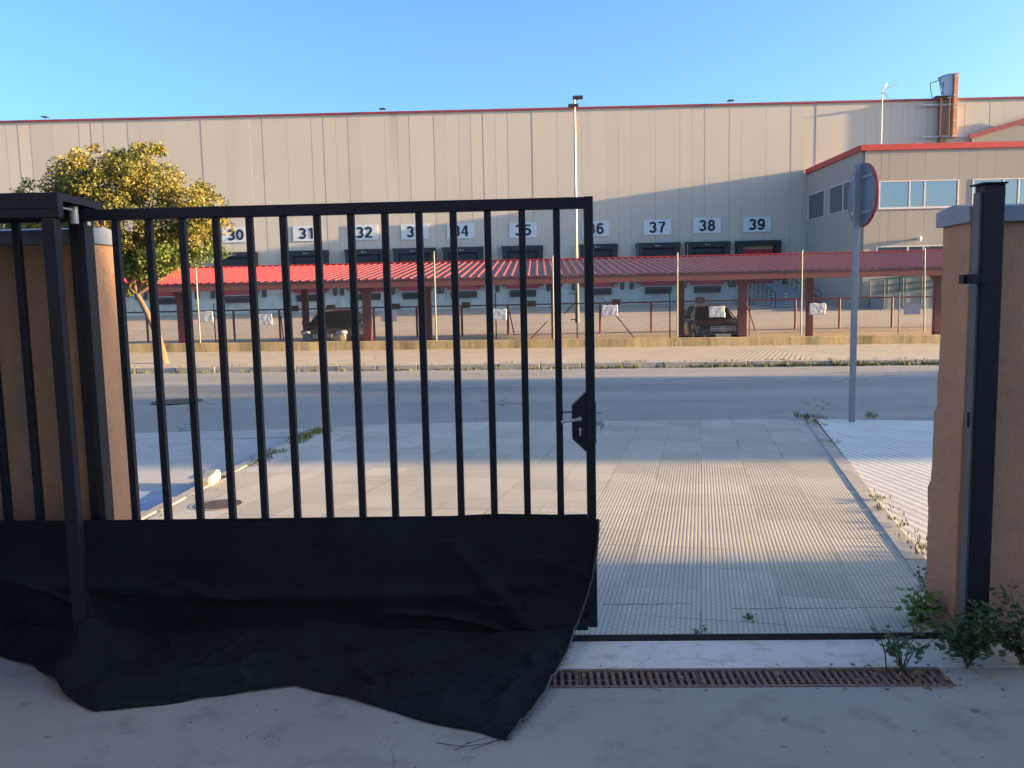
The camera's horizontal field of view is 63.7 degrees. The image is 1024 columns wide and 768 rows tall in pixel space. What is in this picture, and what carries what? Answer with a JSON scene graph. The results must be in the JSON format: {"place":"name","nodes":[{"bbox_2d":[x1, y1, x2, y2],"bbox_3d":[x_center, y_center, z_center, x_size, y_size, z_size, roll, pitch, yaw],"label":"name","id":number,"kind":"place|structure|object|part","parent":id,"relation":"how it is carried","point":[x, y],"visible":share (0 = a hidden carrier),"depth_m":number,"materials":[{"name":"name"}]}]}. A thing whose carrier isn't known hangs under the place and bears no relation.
{"place":"outdoors","nodes":[
{"label":"outdoors","id":0,"kind":"place"},
{"bbox_2d":[135,428,309,511],"bbox_3d":[-21.276,1.248,8.570,36.840,0.096,6.884,-1,6,2],"label":"concrete apron","id":1,"kind":"object","parent":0,"point":[180,463],"visible":0.24,"depth_m":9.43,"materials":[{"name":"grey concrete"}]},
{"bbox_2d":[129,349,406,367],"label":"pavement","id":2,"kind":"structure","parent":0,"point":[273,358],"depth_m":23.22,"materials":[{"name":"concrete"}]},
{"bbox_2d":[0,141,235,363],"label":"street tree","id":3,"kind":"object","parent":2,"relation":"on","point":[120,172],"visible":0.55,"depth_m":21.12,"materials":[{"name":"green plant"}]},
{"bbox_2d":[0,686,1023,767],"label":"yard floor","id":4,"kind":"structure","parent":0,"point":[824,727],"depth_m":3.05,"materials":[{"name":"concrete"}]},
{"bbox_2d":[0,656,1023,690],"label":"pavement","id":5,"kind":"structure","parent":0,"point":[17,676],"depth_m":3.48,"materials":[{"name":"concrete"}]},
{"bbox_2d":[0,192,114,631],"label":"gate guide portal","id":6,"kind":"object","parent":5,"relation":"on","point":[47,208],"visible":0.63,"depth_m":3.60,"materials":[{"name":"black paint"}]},
{"bbox_2d":[549,667,956,687],"bbox_3d":[0.543,1.257,3.462,2.520,0.054,0.168,-1,6,2],"label":"drain grate","id":7,"kind":"object","parent":5,"relation":"on","point":[721,677],"visible":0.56,"depth_m":3.46,"materials":[{"name":"metal"}]},
{"bbox_2d":[878,632,887,675],"bbox_3d":[1.548,1.124,3.441,0.041,0.181,0.011,3,8,37],"label":"dead stalk","id":8,"kind":"object","parent":7,"relation":"on","point":[885,655],"visible":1,"depth_m":3.44,"materials":[{"name":"brown plant"}]},
{"bbox_2d":[870,625,936,670],"bbox_3d":[1.639,1.107,3.444,0.243,0.212,0.237,-1,6,2],"label":"weed plant","id":9,"kind":"object","parent":7,"relation":"on","point":[891,650],"visible":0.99,"depth_m":3.45,"materials":[{"name":"green plant"}]},
{"bbox_2d":[923,682,931,691],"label":"dead leaf","id":10,"kind":"object","parent":7,"relation":"on","point":[927,687],"visible":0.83,"depth_m":3.31,"materials":[{"name":"brown plant"}]},
{"bbox_2d":[572,632,945,641],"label":"gate track","id":11,"kind":"structure","parent":5,"relation":"on","point":[744,636],"depth_m":3.82,"materials":[{"name":"metal"}]},
{"bbox_2d":[0,196,604,629],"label":"sliding gate","id":12,"kind":"structure","parent":11,"relation":"on","point":[582,420],"depth_m":3.77,"materials":[{"name":"black metal"}]},
{"bbox_2d":[0,514,601,750],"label":"black cloth","id":13,"kind":"object","parent":12,"relation":"hanging from","point":[469,622],"visible":1,"depth_m":3.77,"materials":[{"name":"black fabric"}]},
{"bbox_2d":[583,659,1004,691],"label":"leaf litter","id":14,"kind":"object","parent":5,"relation":"on","point":[918,670],"visible":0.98,"depth_m":3.42,"materials":[{"name":"brown plant"}]},
{"bbox_2d":[918,599,1020,668],"bbox_3d":[1.976,1.055,3.508,0.414,0.287,0.274,-1,6,2],"label":"weed plant","id":15,"kind":"object","parent":5,"relation":"on","point":[959,635],"visible":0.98,"depth_m":3.48,"materials":[{"name":"green plant"}]},
{"bbox_2d":[0,0,1023,120],"label":"sky","id":16,"kind":"structure","parent":0,"point":[60,59],"materials":[{"name":"blue"}]},
{"bbox_2d":[127,302,931,343],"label":"car park","id":17,"kind":"structure","parent":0,"point":[818,322],"depth_m":43.76,"materials":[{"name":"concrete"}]},
{"bbox_2d":[301,309,363,341],"bbox_3d":[-6.582,-2.022,31.076,2.217,1.602,4.370,-1,6,2],"label":"parked car","id":18,"kind":"object","parent":17,"relation":"on","point":[338,325],"visible":0.37,"depth_m":29.60,"materials":[{"name":"grey metal"}]},
{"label":"windows","id":19,"kind":"part","parent":18,"relation":"part of","materials":[{"name":"black glass"}]},
{"bbox_2d":[0,96,1023,315],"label":"warehouse","id":20,"kind":"structure","parent":17,"relation":"on","point":[682,166],"depth_m":60.68,"materials":[{"name":"metal"}]},
{"bbox_2d":[222,227,245,242],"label":"dock number sign","id":21,"kind":"object","parent":20,"relation":"attached to","point":[238,234],"visible":0.81,"depth_m":61.26,"materials":[{"name":"white plastic"}]},
{"bbox_2d":[293,226,313,240],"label":"dock number sign","id":22,"kind":"object","parent":20,"relation":"attached to","point":[303,233],"visible":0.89,"depth_m":61.20,"materials":[{"name":"white plastic"}]},
{"bbox_2d":[355,224,377,239],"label":"dock number sign","id":23,"kind":"object","parent":20,"relation":"attached to","point":[366,232],"visible":0.9,"depth_m":61.16,"materials":[{"name":"white plastic"}]},
{"bbox_2d":[401,224,428,239],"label":"dock number sign","id":24,"kind":"object","parent":20,"relation":"attached to","point":[408,231],"visible":0.61,"depth_m":61.13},
{"bbox_2d":[447,223,474,238],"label":"dock number sign","id":25,"kind":"object","parent":20,"relation":"attached to","point":[465,230],"visible":0.64,"depth_m":61.08,"materials":[{"name":"white plastic"}]},
{"bbox_2d":[509,222,536,237],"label":"dock number sign","id":26,"kind":"object","parent":20,"relation":"attached to","point":[531,229],"visible":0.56,"depth_m":61.05,"materials":[{"name":"white plastic"}]},
{"bbox_2d":[582,221,609,236],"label":"dock number sign","id":27,"kind":"object","parent":20,"relation":"attached to","point":[601,228],"visible":0.66,"depth_m":60.99,"materials":[{"name":"white plastic"}]},
{"bbox_2d":[643,219,670,234],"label":"dock number sign","id":28,"kind":"object","parent":20,"relation":"attached to","point":[658,227],"visible":1,"depth_m":60.95,"materials":[{"name":"white plastic"}]},
{"bbox_2d":[693,217,720,232],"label":"dock number sign","id":29,"kind":"object","parent":20,"relation":"attached to","point":[706,225],"visible":1,"depth_m":60.90,"materials":[{"name":"white plastic"}]},
{"bbox_2d":[743,216,770,231],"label":"dock number sign","id":30,"kind":"object","parent":20,"relation":"attached to","point":[757,224],"visible":1,"depth_m":60.86,"materials":[{"name":"white plastic"}]},
{"bbox_2d":[921,73,967,142],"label":"chimney","id":31,"kind":"object","parent":20,"relation":"attached to","point":[949,83],"visible":0.93,"depth_m":59.58,"materials":[{"name":"white paint"}]},
{"bbox_2d":[128,296,932,342],"bbox_3d":[1.255,-2.961,37.641,52.000,1.468,0.582,-1,6,2],"label":"red railing","id":32,"kind":"object","parent":17,"relation":"on","point":[600,328],"visible":0.4,"depth_m":37.76,"materials":[{"name":"metal"}]},
{"bbox_2d":[292,305,298,310],"bbox_3d":[-10.048,-3.488,38.093,0.440,0.270,0.180,-1,6,2],"label":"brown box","id":33,"kind":"object","parent":32,"relation":"on","point":[294,308],"visible":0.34,"depth_m":38.02,"materials":[{"name":"brown cardboard"}]},
{"bbox_2d":[326,305,335,309],"bbox_3d":[-8.349,-3.516,38.034,0.440,0.270,0.180,-1,6,2],"label":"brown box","id":34,"kind":"object","parent":32,"relation":"on","point":[329,306],"visible":0.73,"depth_m":37.96,"materials":[{"name":"brown cardboard"}]},
{"bbox_2d":[392,303,400,308],"bbox_3d":[-5.351,-3.566,37.930,0.440,0.270,0.180,-1,6,2],"label":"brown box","id":35,"kind":"object","parent":32,"relation":"on","point":[395,305],"visible":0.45,"depth_m":37.86,"materials":[{"name":"brown cardboard"}]},
{"bbox_2d":[461,302,470,307],"bbox_3d":[-2.103,-3.620,37.818,0.440,0.270,0.180,-1,6,2],"label":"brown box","id":36,"kind":"object","parent":32,"relation":"on","point":[466,306],"visible":0.94,"depth_m":37.75,"materials":[{"name":"brown cardboard"}]},
{"bbox_2d":[527,301,535,306],"bbox_3d":[0.894,-3.670,37.714,0.440,0.270,0.180,-1,6,2],"label":"brown box","id":37,"kind":"object","parent":32,"relation":"on","point":[529,303],"visible":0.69,"depth_m":37.65,"materials":[{"name":"brown cardboard"}]},
{"bbox_2d":[612,299,620,304],"bbox_3d":[4.742,-3.734,37.581,0.440,0.270,0.180,-1,6,2],"label":"brown box","id":38,"kind":"object","parent":32,"relation":"on","point":[618,302],"visible":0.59,"depth_m":37.51,"materials":[{"name":"brown cardboard"}]},
{"bbox_2d":[695,297,704,302],"bbox_3d":[8.539,-3.797,37.450,0.440,0.270,0.180,-1,6,2],"label":"brown box","id":39,"kind":"object","parent":32,"relation":"on","point":[702,299],"visible":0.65,"depth_m":37.38,"materials":[{"name":"brown cardboard"}]},
{"bbox_2d":[124,250,942,346],"bbox_3d":[1.035,-3.330,32.735,48.115,3.635,9.080,-1,6,2],"label":"car shelter","id":40,"kind":"object","parent":17,"relation":"on","point":[835,267],"visible":0.48,"depth_m":29.95,"materials":[{"name":"red paint"}]},
{"bbox_2d":[129,334,940,364],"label":"wall","id":41,"kind":"structure","parent":17,"relation":"on","point":[566,343],"depth_m":25.96,"materials":[{"name":"concrete"}]},
{"bbox_2d":[126,247,942,343],"bbox_3d":[0.870,-2.816,25.937,39.042,2.840,0.097,-1,6,2],"label":"chain link fence","id":42,"kind":"object","parent":41,"relation":"on","point":[552,298],"visible":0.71,"depth_m":25.93,"materials":[{"name":"metal"}]},
{"bbox_2d":[199,311,213,321],"bbox_3d":[-9.783,-2.148,26.345,0.511,0.363,0.014,-1,6,2],"label":"tied sheet","id":43,"kind":"object","parent":42,"relation":"attached to","point":[205,316],"visible":1,"depth_m":26.34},
{"bbox_2d":[259,314,272,324],"bbox_3d":[-7.892,-2.050,26.293,0.523,0.369,0.014,-1,6,2],"label":"tied sheet","id":44,"kind":"object","parent":42,"relation":"attached to","point":[265,319],"visible":0.84,"depth_m":26.29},
{"bbox_2d":[381,310,396,320],"bbox_3d":[-3.910,-2.170,26.229,0.508,0.361,0.011,-1,6,2],"label":"tied sheet","id":45,"kind":"object","parent":42,"relation":"attached to","point":[394,318],"visible":0.5,"depth_m":26.23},
{"bbox_2d":[493,309,506,319],"bbox_3d":[-0.418,-2.196,26.032,0.518,0.360,0.012,-1,6,2],"label":"tied sheet","id":46,"kind":"object","parent":42,"relation":"attached to","point":[499,314],"visible":0.83,"depth_m":26.03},
{"bbox_2d":[602,305,617,315],"bbox_3d":[3.067,-2.305,25.906,0.514,0.355,0.014,-1,6,2],"label":"tied sheet","id":47,"kind":"object","parent":42,"relation":"attached to","point":[609,310],"visible":1,"depth_m":25.91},
{"bbox_2d":[709,306,724,316],"bbox_3d":[6.411,-2.259,25.801,0.523,0.364,0.015,-1,6,2],"label":"tied sheet","id":48,"kind":"object","parent":42,"relation":"attached to","point":[716,311],"visible":1,"depth_m":25.80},
{"bbox_2d":[809,303,825,314],"bbox_3d":[9.516,-2.341,25.690,0.534,0.373,0.013,-1,6,2],"label":"tied sheet","id":49,"kind":"object","parent":42,"relation":"attached to","point":[817,308],"visible":1,"depth_m":25.69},
{"bbox_2d":[904,303,919,314],"bbox_3d":[12.448,-2.342,25.674,0.524,0.366,0.012,-1,6,2],"label":"tied sheet","id":50,"kind":"object","parent":42,"relation":"attached to","point":[911,307],"visible":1,"depth_m":25.67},
{"bbox_2d":[213,276,900,341],"bbox_3d":[1.593,-3.047,33.028,27.448,2.914,0.048,-1,6,2],"label":"wire fence","id":51,"kind":"object","parent":17,"relation":"on","point":[619,319],"visible":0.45,"depth_m":32.97,"materials":[{"name":"black paint"}]},
{"bbox_2d":[568,95,582,322],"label":"lamp post","id":52,"kind":"object","parent":17,"relation":"on","point":[574,105],"visible":0.85,"depth_m":43.97,"materials":[{"name":"metal"}]},
{"bbox_2d":[684,304,736,336],"bbox_3d":[7.535,-2.293,31.416,2.197,1.467,4.677,-1,6,2],"label":"parked car","id":53,"kind":"object","parent":17,"relation":"on","point":[725,324],"visible":0.55,"depth_m":29.90,"materials":[{"name":"black paint"}]},
{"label":"windows","id":54,"kind":"part","parent":53,"relation":"part of","materials":[{"name":"black glass"}]},
{"bbox_2d":[747,278,821,307],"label":"access ramp","id":55,"kind":"structure","parent":17,"relation":"on","point":[764,288],"depth_m":57.24,"materials":[{"name":"grey metal"}]},
{"bbox_2d":[869,276,932,309],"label":"ramp","id":56,"kind":"object","parent":17,"relation":"on","point":[887,301],"visible":0.28,"depth_m":49.65,"materials":[{"name":"metal"}]},
{"bbox_2d":[805,118,1023,307],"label":"office annex","id":57,"kind":"object","parent":17,"relation":"on","point":[921,185],"visible":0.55,"depth_m":51.17,"materials":[{"name":"concrete"}]},
{"bbox_2d":[807,189,824,220],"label":"window","id":58,"kind":"structure","parent":57,"relation":"in","point":[816,201],"depth_m":58.80,"materials":[{"name":"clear glass"}]},
{"bbox_2d":[828,181,849,215],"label":"window","id":59,"kind":"structure","parent":57,"relation":"in","point":[838,194],"depth_m":54.76,"materials":[{"name":"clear glass"}]},
{"bbox_2d":[881,77,898,143],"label":"tv antenna","id":60,"kind":"object","parent":57,"relation":"on","point":[882,105],"visible":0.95,"depth_m":52.60,"materials":[{"name":"white paint"}]},
{"bbox_2d":[876,245,942,268],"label":"window","id":61,"kind":"structure","parent":57,"relation":"in","point":[916,247],"depth_m":51.43,"materials":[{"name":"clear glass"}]},
{"bbox_2d":[878,179,958,208],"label":"window","id":62,"kind":"structure","parent":57,"relation":"in","point":[907,193],"depth_m":51.08,"materials":[{"name":"blue glass"}]},
{"bbox_2d":[972,178,1023,204],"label":"window","id":63,"kind":"structure","parent":57,"relation":"in","point":[1015,187],"depth_m":51.00,"materials":[{"name":"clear glass"}]},
{"bbox_2d":[131,365,938,438],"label":"road","id":64,"kind":"structure","parent":0,"point":[732,393],"depth_m":14.20,"materials":[{"name":"grey asphalt"}]},
{"bbox_2d":[151,398,202,404],"bbox_3d":[-5.849,0.317,14.412,0.851,0.036,0.851,-1,6,2],"label":"manhole cover","id":65,"kind":"object","parent":64,"relation":"on","point":[179,401],"visible":0.67,"depth_m":14.36,"materials":[{"name":"metal"}]},
{"bbox_2d":[141,426,321,519],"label":"broken kerb","id":66,"kind":"structure","parent":64,"relation":"on","point":[158,508],"depth_m":7.37,"materials":[{"name":"concrete"}]},
{"bbox_2d":[202,469,220,485],"bbox_3d":[-2.821,0.883,7.652,0.160,0.105,0.340,-4,9,-5],"label":"loose kerb stone","id":67,"kind":"object","parent":66,"relation":"on","point":[211,477],"visible":0.66,"depth_m":7.61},
{"bbox_2d":[132,380,902,391],"bbox_3d":[-0.852,0.051,15.792,25.200,0.082,0.093,-1,6,2],"label":"road marking","id":68,"kind":"object","parent":64,"relation":"on","point":[553,385],"visible":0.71,"depth_m":15.73,"materials":[{"name":"white paint"}]},
{"bbox_2d":[130,342,938,373],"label":"verge weeds","id":69,"kind":"object","parent":64,"relation":"on","point":[858,363],"visible":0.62,"depth_m":19.82,"materials":[{"name":"green plant"}]},
{"bbox_2d":[130,358,938,372],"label":"kerb","id":70,"kind":"structure","parent":64,"relation":"on","point":[416,366],"depth_m":20.09,"materials":[{"name":"concrete"}]},
{"bbox_2d":[149,419,944,634],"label":"driveway","id":71,"kind":"structure","parent":0,"point":[718,526],"depth_m":6.42,"materials":[{"name":"tile"}]},
{"bbox_2d":[0,227,131,519],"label":"boundary wall","id":72,"kind":"structure","parent":71,"relation":"on","point":[14,399],"depth_m":3.98,"materials":[{"name":"orange paint"}]},
{"bbox_2d":[195,498,243,509],"bbox_3d":[-2.372,0.993,6.703,0.381,0.036,0.381,-1,6,2],"label":"manhole cover","id":73,"kind":"object","parent":71,"relation":"on","point":[216,504],"visible":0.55,"depth_m":6.70,"materials":[{"name":"metal"}]},
{"bbox_2d":[148,425,337,518],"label":"kerb weeds","id":74,"kind":"object","parent":71,"relation":"on","point":[305,436],"visible":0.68,"depth_m":10.13,"materials":[{"name":"green plant"}]},
{"bbox_2d":[692,625,707,633],"bbox_3d":[0.890,1.163,3.870,0.094,0.054,0.067,-1,6,2],"label":"weed sprig","id":75,"kind":"object","parent":71,"relation":"on","point":[704,630],"visible":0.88,"depth_m":3.88,"materials":[{"name":"green plant"}]},
{"bbox_2d":[742,613,759,621],"bbox_3d":[1.171,1.139,4.026,0.088,0.064,0.084,3,7,36],"label":"weed sprig","id":76,"kind":"object","parent":71,"relation":"on","point":[749,617],"visible":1,"depth_m":4.01,"materials":[{"name":"green plant"}]},
{"bbox_2d":[804,418,926,589],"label":"driveway kerb","id":77,"kind":"structure","parent":71,"relation":"on","point":[911,558],"depth_m":6.05,"materials":[{"name":"concrete"}]},
{"bbox_2d":[913,566,925,586],"bbox_3d":[2.208,1.031,4.404,0.132,0.136,0.129,-4,6,-22],"label":"weed sprig","id":78,"kind":"object","parent":77,"relation":"on","point":[920,576],"visible":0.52,"depth_m":4.40,"materials":[{"name":"green plant"}]},
{"bbox_2d":[894,586,946,627],"bbox_3d":[1.952,1.054,3.937,0.256,0.200,0.271,-1,6,2],"label":"weed sprig","id":79,"kind":"object","parent":71,"relation":"on","point":[918,602],"visible":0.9,"depth_m":3.92,"materials":[{"name":"green plant"}]},
{"bbox_2d":[925,203,1023,638],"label":"boundary wall","id":80,"kind":"structure","parent":71,"relation":"on","point":[945,485],"depth_m":3.76,"materials":[{"name":"paint"}]},
{"bbox_2d":[372,345,817,364],"bbox_3d":[2.088,-0.837,23.079,11.000,0.102,5.830,-1,6,2],"label":"pavement ribbed","id":81,"kind":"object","parent":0,"point":[634,354],"visible":0.91,"depth_m":22.65,"materials":[{"name":"tile"}]},
{"bbox_2d":[559,639,1023,668],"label":"threshold strip","id":82,"kind":"object","parent":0,"point":[706,654],"depth_m":3.65,"materials":[{"name":"grey concrete"}]},
{"bbox_2d":[958,181,1008,646],"bbox_3d":[2.021,0.161,3.615,0.163,2.038,0.109,-1,6,2],"label":"gate post","id":83,"kind":"object","parent":82,"relation":"on","point":[983,278],"visible":0.91,"depth_m":3.57,"materials":[{"name":"black metal"}]},
{"bbox_2d":[965,607,1005,654],"bbox_3d":[2.068,1.086,3.634,0.188,0.207,0.177,-1,6,2],"label":"weed sprig","id":84,"kind":"object","parent":82,"relation":"on","point":[989,642],"visible":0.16,"depth_m":3.62,"materials":[{"name":"green plant"}]},
{"bbox_2d":[955,580,1023,667],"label":"weed plant","id":85,"kind":"object","parent":82,"relation":"on","point":[1017,647],"visible":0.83,"depth_m":3.51,"materials":[{"name":"green plant"}]},
{"bbox_2d":[823,430,873,493],"bbox_3d":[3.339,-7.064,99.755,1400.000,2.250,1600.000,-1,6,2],"label":"ground","id":86,"kind":"structure","parent":0,"point":[842,454],"depth_m":12.01,"materials":[{"name":"grey concrete"}]},
{"bbox_2d":[759,343,939,359],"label":"pavement","id":87,"kind":"structure","parent":0,"point":[885,351],"depth_m":22.86,"materials":[{"name":"concrete"}]},
{"bbox_2d":[817,419,933,559],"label":"pavement","id":88,"kind":"structure","parent":0,"point":[893,458],"depth_m":8.09,"materials":[{"name":"tile"}]},
{"bbox_2d":[791,410,926,554],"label":"kerb weeds","id":89,"kind":"object","parent":88,"relation":"on","point":[870,495],"visible":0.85,"depth_m":6.31,"materials":[{"name":"green plant"}]},
{"bbox_2d":[847,163,878,421],"bbox_3d":[4.446,-1.012,10.662,0.149,3.600,0.800,-1,6,-2],"label":"traffic sign","id":90,"kind":"object","parent":88,"relation":"on","point":[863,196],"visible":0.93,"depth_m":10.55,"materials":[{"name":"metal"}]}
]}

